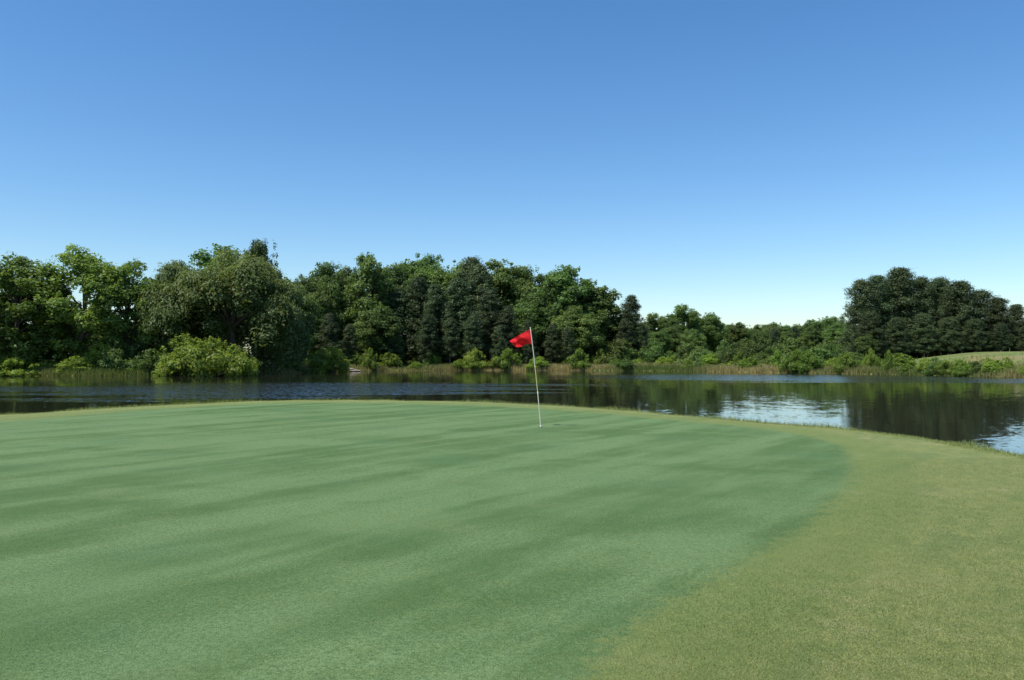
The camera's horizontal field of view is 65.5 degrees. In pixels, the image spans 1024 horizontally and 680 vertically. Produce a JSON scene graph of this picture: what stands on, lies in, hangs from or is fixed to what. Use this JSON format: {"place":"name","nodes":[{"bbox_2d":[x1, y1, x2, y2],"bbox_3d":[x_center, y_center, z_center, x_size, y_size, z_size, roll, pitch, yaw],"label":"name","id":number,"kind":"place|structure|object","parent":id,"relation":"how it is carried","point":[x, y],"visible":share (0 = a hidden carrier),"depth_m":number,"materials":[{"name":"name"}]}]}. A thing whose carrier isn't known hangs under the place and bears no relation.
{"place":"outdoors","nodes":[
{"label":"outdoors","id":0,"kind":"place"},
{"bbox_2d":[0,351,1023,679],"bbox_3d":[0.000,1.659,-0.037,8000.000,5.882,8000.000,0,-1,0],"label":"ground","id":1,"kind":"structure","parent":0,"point":[338,541],"depth_m":6.92,"materials":[{"name":"plant"}]},
{"bbox_2d":[0,357,39,375],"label":"shrub","id":2,"kind":"object","parent":1,"relation":"on","point":[6,365],"visible":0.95,"depth_m":112.11,"materials":[{"name":"green plant"}]},
{"bbox_2d":[0,251,82,361],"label":"cottonwood tree","id":3,"kind":"object","parent":1,"relation":"on","point":[22,288],"visible":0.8,"depth_m":115.71,"materials":[{"name":"green plant"}]},
{"bbox_2d":[14,298,93,362],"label":"cottonwood tree","id":4,"kind":"object","parent":1,"relation":"on","point":[48,356],"visible":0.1,"depth_m":122.78,"materials":[{"name":"green plant"}]},
{"bbox_2d":[53,356,94,372],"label":"shrub","id":5,"kind":"object","parent":1,"relation":"on","point":[76,364],"visible":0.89,"depth_m":113.96,"materials":[{"name":"green plant"}]},
{"bbox_2d":[28,243,135,360],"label":"cottonwood tree","id":6,"kind":"object","parent":1,"relation":"on","point":[89,268],"visible":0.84,"depth_m":117.54,"materials":[{"name":"green plant"}]},
{"bbox_2d":[82,342,112,369],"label":"shrub","id":7,"kind":"object","parent":1,"relation":"on","point":[93,353],"visible":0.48,"depth_m":116.64,"materials":[{"name":"green plant"}]},
{"bbox_2d":[96,342,142,370],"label":"shrub","id":8,"kind":"object","parent":1,"relation":"on","point":[116,355],"visible":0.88,"depth_m":116.11,"materials":[{"name":"green plant"}]},
{"bbox_2d":[84,257,161,357],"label":"cottonwood tree","id":9,"kind":"object","parent":1,"relation":"on","point":[126,270],"visible":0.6,"depth_m":119.68,"materials":[{"name":"green plant"}]},
{"bbox_2d":[133,348,170,370],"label":"shrub","id":10,"kind":"object","parent":1,"relation":"on","point":[145,362],"visible":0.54,"depth_m":117.03,"materials":[{"name":"green plant"}]},
{"bbox_2d":[151,331,210,375],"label":"shrub","id":11,"kind":"object","parent":1,"relation":"on","point":[186,338],"visible":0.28,"depth_m":112.73,"materials":[{"name":"green plant"}]},
{"bbox_2d":[126,259,245,363],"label":"willow tree","id":12,"kind":"object","parent":1,"relation":"on","point":[164,322],"visible":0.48,"depth_m":120.37,"materials":[{"name":"green plant"}]},
{"bbox_2d":[188,243,245,347],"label":"broadleaf tree","id":13,"kind":"object","parent":1,"relation":"on","point":[203,257],"visible":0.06,"depth_m":141.33,"materials":[{"name":"green plant"}]},
{"bbox_2d":[155,246,311,373],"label":"willow tree","id":14,"kind":"object","parent":1,"relation":"on","point":[236,280],"visible":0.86,"depth_m":121.48,"materials":[{"name":"green plant"}]},
{"bbox_2d":[235,238,280,349],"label":"broadleaf tree","id":15,"kind":"object","parent":1,"relation":"on","point":[258,250],"visible":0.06,"depth_m":139.55,"materials":[{"name":"green plant"}]},
{"bbox_2d":[236,276,307,371],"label":"willow tree","id":16,"kind":"object","parent":1,"relation":"on","point":[296,303],"visible":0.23,"depth_m":128.74,"materials":[{"name":"green plant"}]},
{"bbox_2d":[281,277,320,360],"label":"broadleaf tree","id":17,"kind":"object","parent":1,"relation":"on","point":[310,307],"visible":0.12,"depth_m":134.76,"materials":[{"name":"green plant"}]},
{"bbox_2d":[295,273,335,338],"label":"broadleaf tree","id":18,"kind":"object","parent":1,"relation":"on","point":[322,299],"visible":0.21,"depth_m":166.75,"materials":[{"name":"green plant"}]},
{"bbox_2d":[306,306,335,355],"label":"tree","id":19,"kind":"object","parent":1,"relation":"on","point":[320,323],"visible":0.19,"depth_m":158.16,"materials":[{"name":"green plant"}]},
{"bbox_2d":[304,345,351,372],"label":"shrub","id":20,"kind":"object","parent":1,"relation":"on","point":[320,362],"visible":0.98,"depth_m":140.85,"materials":[{"name":"green plant"}]},
{"bbox_2d":[307,261,350,342],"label":"broadleaf tree","id":21,"kind":"object","parent":1,"relation":"on","point":[325,276],"visible":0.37,"depth_m":173.33,"materials":[{"name":"green plant"}]},
{"bbox_2d":[315,312,342,359],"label":"pine tree","id":22,"kind":"object","parent":1,"relation":"on","point":[329,326],"visible":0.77,"depth_m":155.53,"materials":[{"name":"green plant"}]},
{"bbox_2d":[340,323,359,363],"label":"pine tree","id":23,"kind":"object","parent":1,"relation":"on","point":[349,328],"visible":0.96,"depth_m":159.47,"materials":[{"name":"green plant"}]},
{"bbox_2d":[334,264,366,347],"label":"broadleaf tree","id":24,"kind":"object","parent":1,"relation":"on","point":[346,275],"visible":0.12,"depth_m":180.66,"materials":[{"name":"green plant"}]},
{"bbox_2d":[356,347,377,369],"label":"shrub","id":25,"kind":"object","parent":1,"relation":"on","point":[369,360],"visible":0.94,"depth_m":155.59,"materials":[{"name":"green plant"}]},
{"bbox_2d":[341,252,397,346],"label":"broadleaf tree","id":26,"kind":"object","parent":1,"relation":"on","point":[366,275],"visible":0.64,"depth_m":172.96,"materials":[{"name":"green plant"}]},
{"bbox_2d":[351,304,403,362],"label":"broadleaf tree","id":27,"kind":"object","parent":1,"relation":"on","point":[372,324],"visible":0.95,"depth_m":163.25,"materials":[{"name":"green plant"}]},
{"bbox_2d":[377,352,404,367],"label":"shrub","id":28,"kind":"object","parent":1,"relation":"on","point":[389,360],"visible":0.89,"depth_m":160.59,"materials":[{"name":"green plant"}]},
{"bbox_2d":[379,312,405,361],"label":"pine tree","id":29,"kind":"object","parent":1,"relation":"on","point":[397,346],"visible":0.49,"depth_m":165.39,"materials":[{"name":"green plant"}]},
{"bbox_2d":[366,263,421,340],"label":"broadleaf tree","id":30,"kind":"object","parent":1,"relation":"on","point":[398,277],"visible":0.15,"depth_m":182.84,"materials":[{"name":"green plant"}]},
{"bbox_2d":[387,287,415,353],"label":"pine tree","id":31,"kind":"object","parent":1,"relation":"on","point":[400,299],"visible":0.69,"depth_m":175.13,"materials":[{"name":"green plant"}]},
{"bbox_2d":[394,258,430,350],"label":"broadleaf tree","id":32,"kind":"object","parent":1,"relation":"on","point":[411,269],"visible":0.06,"depth_m":189.00,"materials":[{"name":"green plant"}]},
{"bbox_2d":[401,276,442,362],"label":"pine tree","id":33,"kind":"object","parent":1,"relation":"on","point":[417,290],"visible":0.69,"depth_m":174.70,"materials":[{"name":"green plant"}]},
{"bbox_2d":[415,313,441,365],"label":"pine tree","id":34,"kind":"object","parent":1,"relation":"on","point":[430,348],"visible":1,"depth_m":166.41,"materials":[{"name":"green plant"}]},
{"bbox_2d":[408,252,448,292],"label":"broadleaf tree","id":35,"kind":"object","parent":1,"relation":"on","point":[429,263],"visible":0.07,"depth_m":194.68,"materials":[{"name":"green plant"}]},
{"bbox_2d":[414,283,456,362],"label":"pine tree","id":36,"kind":"object","parent":1,"relation":"on","point":[436,303],"visible":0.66,"depth_m":171.09,"materials":[{"name":"green plant"}]},
{"bbox_2d":[425,259,470,336],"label":"broadleaf tree","id":37,"kind":"object","parent":1,"relation":"on","point":[446,277],"visible":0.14,"depth_m":189.14,"materials":[{"name":"green plant"}]},
{"bbox_2d":[439,317,462,363],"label":"pine tree","id":38,"kind":"object","parent":1,"relation":"on","point":[448,338],"visible":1,"depth_m":167.44,"materials":[{"name":"green plant"}]},
{"bbox_2d":[439,277,476,360],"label":"pine tree","id":39,"kind":"object","parent":1,"relation":"on","point":[456,291],"visible":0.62,"depth_m":172.87,"materials":[{"name":"green plant"}]},
{"bbox_2d":[448,256,487,351],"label":"pine tree","id":40,"kind":"object","parent":1,"relation":"on","point":[469,261],"visible":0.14,"depth_m":186.91,"materials":[{"name":"green plant"}]},
{"bbox_2d":[459,313,485,362],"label":"pine tree","id":41,"kind":"object","parent":1,"relation":"on","point":[473,333],"visible":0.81,"depth_m":167.38,"materials":[{"name":"green plant"}]},
{"bbox_2d":[461,348,488,367],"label":"shrub","id":42,"kind":"object","parent":1,"relation":"on","point":[471,356],"visible":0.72,"depth_m":163.38,"materials":[{"name":"green plant"}]},
{"bbox_2d":[458,263,497,353],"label":"pine tree","id":43,"kind":"object","parent":1,"relation":"on","point":[479,274],"visible":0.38,"depth_m":182.71,"materials":[{"name":"green plant"}]},
{"bbox_2d":[476,290,501,362],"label":"pine tree","id":44,"kind":"object","parent":1,"relation":"on","point":[489,300],"visible":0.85,"depth_m":171.27,"materials":[{"name":"green plant"}]},
{"bbox_2d":[489,324,507,359],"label":"pine tree","id":45,"kind":"object","parent":1,"relation":"on","point":[499,335],"visible":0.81,"depth_m":167.46,"materials":[{"name":"green plant"}]},
{"bbox_2d":[490,348,521,369],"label":"shrub","id":46,"kind":"object","parent":1,"relation":"on","point":[505,363],"visible":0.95,"depth_m":164.01,"materials":[{"name":"green plant"}]},
{"bbox_2d":[492,305,520,362],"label":"pine tree","id":47,"kind":"object","parent":1,"relation":"on","point":[505,319],"visible":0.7,"depth_m":169.23,"materials":[{"name":"green plant"}]},
{"bbox_2d":[485,259,533,312],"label":"broadleaf tree","id":48,"kind":"object","parent":1,"relation":"on","point":[501,282],"visible":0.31,"depth_m":191.19,"materials":[{"name":"green plant"}]},
{"bbox_2d":[0,398,1023,458],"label":"shore grass","id":49,"kind":"structure","parent":1,"relation":"on","point":[958,444],"depth_m":20.01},
{"bbox_2d":[500,264,546,348],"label":"broadleaf tree","id":50,"kind":"object","parent":1,"relation":"on","point":[524,281],"visible":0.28,"depth_m":193.16,"materials":[{"name":"green plant"}]},
{"bbox_2d":[24,349,1023,377],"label":"bank grass","id":51,"kind":"structure","parent":1,"relation":"on","point":[766,368],"depth_m":136.81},
{"bbox_2d":[510,327,541,426],"bbox_3d":[0.327,0.884,18.253,0.772,2.358,0.219,0,-1,2],"label":"golf flagstick","id":52,"kind":"object","parent":1,"relation":"on","point":[522,339],"visible":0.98,"depth_m":18.23,"materials":[{"name":"fabric"}]},
{"bbox_2d":[515,320,540,363],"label":"pine tree","id":53,"kind":"object","parent":1,"relation":"on","point":[526,351],"visible":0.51,"depth_m":169.61,"materials":[{"name":"green plant"}]},
{"bbox_2d":[510,291,559,355],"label":"broadleaf tree","id":54,"kind":"object","parent":1,"relation":"on","point":[534,308],"visible":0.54,"depth_m":176.96,"materials":[{"name":"green plant"}]},
{"bbox_2d":[542,323,561,363],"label":"pine tree","id":55,"kind":"object","parent":1,"relation":"on","point":[550,338],"visible":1,"depth_m":169.52,"materials":[{"name":"green plant"}]},
{"bbox_2d":[533,264,595,349],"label":"broadleaf tree","id":56,"kind":"object","parent":1,"relation":"on","point":[564,282],"visible":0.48,"depth_m":180.64,"materials":[{"name":"green plant"}]},
{"bbox_2d":[557,326,576,364],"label":"pine tree","id":57,"kind":"object","parent":1,"relation":"on","point":[568,347],"visible":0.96,"depth_m":169.52,"materials":[{"name":"green plant"}]},
{"bbox_2d":[548,305,605,353],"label":"broadleaf tree","id":58,"kind":"object","parent":1,"relation":"on","point":[574,319],"visible":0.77,"depth_m":173.26,"materials":[{"name":"green plant"}]},
{"bbox_2d":[567,348,589,368],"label":"shrub","id":59,"kind":"object","parent":1,"relation":"on","point":[573,360],"visible":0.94,"depth_m":161.44,"materials":[{"name":"green plant"}]},
{"bbox_2d":[571,278,613,353],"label":"broadleaf tree","id":60,"kind":"object","parent":1,"relation":"on","point":[597,307],"visible":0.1,"depth_m":183.10,"materials":[{"name":"green plant"}]},
{"bbox_2d":[577,285,624,349],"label":"broadleaf tree","id":61,"kind":"object","parent":1,"relation":"on","point":[607,329],"visible":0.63,"depth_m":181.21,"materials":[{"name":"green plant"}]},
{"bbox_2d":[597,338,644,362],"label":"shrub","id":62,"kind":"object","parent":1,"relation":"on","point":[619,350],"visible":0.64,"depth_m":172.86,"materials":[{"name":"green plant"}]},
{"bbox_2d":[614,319,636,347],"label":"pine tree","id":63,"kind":"object","parent":1,"relation":"on","point":[623,327],"visible":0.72,"depth_m":177.59,"materials":[{"name":"green plant"}]},
{"bbox_2d":[614,294,644,349],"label":"pine tree","id":64,"kind":"object","parent":1,"relation":"on","point":[631,305],"visible":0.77,"depth_m":181.18,"materials":[{"name":"green plant"}]},
{"bbox_2d":[637,325,653,354],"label":"pine tree","id":65,"kind":"object","parent":1,"relation":"on","point":[643,331],"visible":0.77,"depth_m":179.52,"materials":[{"name":"green plant"}]},
{"bbox_2d":[637,340,670,363],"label":"shrub","id":66,"kind":"object","parent":1,"relation":"on","point":[653,354],"visible":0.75,"depth_m":171.53,"materials":[{"name":"green plant"}]},
{"bbox_2d":[639,312,668,353],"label":"broadleaf tree","id":67,"kind":"object","parent":1,"relation":"on","point":[655,323],"visible":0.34,"depth_m":204.19,"materials":[{"name":"green plant"}]},
{"bbox_2d":[647,329,674,352],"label":"broadleaf tree","id":68,"kind":"object","parent":1,"relation":"on","point":[663,337],"visible":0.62,"depth_m":188.36,"materials":[{"name":"green plant"}]},
{"bbox_2d":[669,303,705,340],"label":"broadleaf tree","id":69,"kind":"object","parent":1,"relation":"on","point":[691,317],"visible":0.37,"depth_m":213.08,"materials":[{"name":"green plant"}]},
{"bbox_2d":[674,342,704,363],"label":"shrub","id":70,"kind":"object","parent":1,"relation":"on","point":[690,351],"visible":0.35,"depth_m":169.65,"materials":[{"name":"green plant"}]},
{"bbox_2d":[677,329,708,351],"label":"broadleaf tree","id":71,"kind":"object","parent":1,"relation":"on","point":[691,336],"visible":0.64,"depth_m":193.65,"materials":[{"name":"green plant"}]},
{"bbox_2d":[685,312,727,350],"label":"broadleaf tree","id":72,"kind":"object","parent":1,"relation":"on","point":[711,326],"visible":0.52,"depth_m":219.13,"materials":[{"name":"green plant"}]},
{"bbox_2d":[725,341,753,363],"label":"shrub","id":73,"kind":"object","parent":1,"relation":"on","point":[738,348],"visible":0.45,"depth_m":159.41,"materials":[{"name":"green plant"}]},
{"bbox_2d":[745,336,775,359],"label":"shrub","id":74,"kind":"object","parent":1,"relation":"on","point":[760,347],"visible":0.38,"depth_m":163.47,"materials":[{"name":"green plant"}]},
{"bbox_2d":[765,337,810,363],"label":"shrub","id":75,"kind":"object","parent":1,"relation":"on","point":[790,346],"visible":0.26,"depth_m":155.21,"materials":[{"name":"green plant"}]},
{"bbox_2d":[778,348,808,371],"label":"shrub","id":76,"kind":"object","parent":1,"relation":"on","point":[789,364],"visible":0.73,"depth_m":134.80,"materials":[{"name":"green plant"}]},
{"bbox_2d":[795,349,823,372],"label":"shrub","id":77,"kind":"object","parent":1,"relation":"on","point":[812,362],"visible":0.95,"depth_m":132.76,"materials":[{"name":"green plant"}]},
{"bbox_2d":[820,344,844,360],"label":"shrub","id":78,"kind":"object","parent":1,"relation":"on","point":[833,354],"visible":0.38,"depth_m":149.06,"materials":[{"name":"green plant"}]},
{"bbox_2d":[832,352,860,373],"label":"shrub","id":79,"kind":"object","parent":1,"relation":"on","point":[847,360],"visible":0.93,"depth_m":127.97,"materials":[{"name":"green plant"}]},
{"bbox_2d":[835,278,885,356],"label":"pine tree","id":80,"kind":"object","parent":1,"relation":"on","point":[863,302],"visible":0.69,"depth_m":171.59,"materials":[{"name":"green plant"}]},
{"bbox_2d":[854,333,877,357],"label":"broadleaf tree","id":81,"kind":"object","parent":1,"relation":"on","point":[863,344],"visible":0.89,"depth_m":158.86,"materials":[{"name":"green plant"}]},
{"bbox_2d":[852,311,891,356],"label":"pine tree","id":82,"kind":"object","parent":1,"relation":"on","point":[871,321],"visible":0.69,"depth_m":167.28,"materials":[{"name":"green plant"}]},
{"bbox_2d":[863,348,880,366],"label":"shrub","id":83,"kind":"object","parent":1,"relation":"on","point":[874,360],"visible":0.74,"depth_m":130.85,"materials":[{"name":"green plant"}]},
{"bbox_2d":[858,274,897,359],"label":"pine tree","id":84,"kind":"object","parent":1,"relation":"on","point":[883,304],"visible":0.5,"depth_m":174.71,"materials":[{"name":"green plant"}]},
{"bbox_2d":[880,350,895,371],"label":"shrub","id":85,"kind":"object","parent":1,"relation":"on","point":[886,363],"visible":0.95,"depth_m":122.76,"materials":[{"name":"green plant"}]},
{"bbox_2d":[884,316,913,356],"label":"pine tree","id":86,"kind":"object","parent":1,"relation":"on","point":[897,330],"visible":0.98,"depth_m":169.35,"materials":[{"name":"green plant"}]},
{"bbox_2d":[881,353,917,366],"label":"shrub","id":87,"kind":"object","parent":1,"relation":"on","point":[900,360],"visible":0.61,"depth_m":132.48,"materials":[{"name":"green plant"}]},
{"bbox_2d":[880,266,931,357],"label":"pine tree","id":88,"kind":"object","parent":1,"relation":"on","point":[900,279],"visible":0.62,"depth_m":176.54,"materials":[{"name":"green plant"}]},
{"bbox_2d":[904,276,945,357],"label":"pine tree","id":89,"kind":"object","parent":1,"relation":"on","point":[923,284],"visible":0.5,"depth_m":178.30,"materials":[{"name":"green plant"}]},
{"bbox_2d":[908,313,946,357],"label":"pine tree","id":90,"kind":"object","parent":1,"relation":"on","point":[923,326],"visible":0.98,"depth_m":169.42,"materials":[{"name":"green plant"}]},
{"bbox_2d":[928,276,959,355],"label":"pine tree","id":91,"kind":"object","parent":1,"relation":"on","point":[940,282],"visible":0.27,"depth_m":180.93,"materials":[{"name":"green plant"}]},
{"bbox_2d":[930,316,965,354],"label":"pine tree","id":92,"kind":"object","parent":1,"relation":"on","point":[949,328],"visible":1,"depth_m":169.34,"materials":[{"name":"green plant"}]},
{"bbox_2d":[933,279,990,353],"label":"pine tree","id":93,"kind":"object","parent":1,"relation":"on","point":[958,298],"visible":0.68,"depth_m":174.92,"materials":[{"name":"green plant"}]},
{"bbox_2d":[959,318,991,351],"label":"pine tree","id":94,"kind":"object","parent":1,"relation":"on","point":[974,332],"visible":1,"depth_m":169.37,"materials":[{"name":"green plant"}]},
{"bbox_2d":[968,289,1013,351],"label":"pine tree","id":95,"kind":"object","parent":1,"relation":"on","point":[981,297],"visible":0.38,"depth_m":178.58,"materials":[{"name":"green plant"}]},
{"bbox_2d":[978,359,1009,373],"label":"shrub","id":96,"kind":"object","parent":1,"relation":"on","point":[996,366],"visible":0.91,"depth_m":106.36,"materials":[{"name":"green plant"}]},
{"bbox_2d":[983,297,1018,351],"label":"pine tree","id":97,"kind":"object","parent":1,"relation":"on","point":[997,307],"visible":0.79,"depth_m":175.36,"materials":[{"name":"green plant"}]},
{"bbox_2d":[989,323,1013,351],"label":"pine tree","id":98,"kind":"object","parent":1,"relation":"on","point":[1000,330],"visible":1,"depth_m":167.56,"materials":[{"name":"green plant"}]},
{"bbox_2d":[1006,303,1023,350],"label":"pine tree","id":99,"kind":"object","parent":1,"relation":"on","point":[1018,311],"visible":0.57,"depth_m":177.37,"materials":[{"name":"green plant"}]},
{"bbox_2d":[0,370,1023,454],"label":"pond water","id":100,"kind":"structure","parent":0,"point":[989,410],"depth_m":57.79,"materials":[{"name":"blue liquid"}]},
{"bbox_2d":[155,352,188,375],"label":"shrub","id":101,"kind":"object","parent":100,"relation":"in","point":[165,372],"visible":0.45,"depth_m":111.94,"materials":[{"name":"green plant"}]},
{"bbox_2d":[173,336,255,376],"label":"shrub","id":102,"kind":"object","parent":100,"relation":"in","point":[201,368],"visible":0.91,"depth_m":109.52,"materials":[{"name":"green plant"}]},
{"bbox_2d":[216,344,262,375],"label":"shrub","id":103,"kind":"object","parent":100,"relation":"in","point":[251,370],"visible":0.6,"depth_m":111.70,"materials":[{"name":"green plant"}]},
{"bbox_2d":[0,0,1023,353],"label":"sky","id":104,"kind":"structure","parent":0,"point":[747,162],"materials":[{"name":"blue"}]},
{"bbox_2d":[452,458,1023,679],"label":"fairway grass","id":105,"kind":"structure","parent":0,"point":[875,637],"depth_m":5.07,"materials":[{"name":"plant"}]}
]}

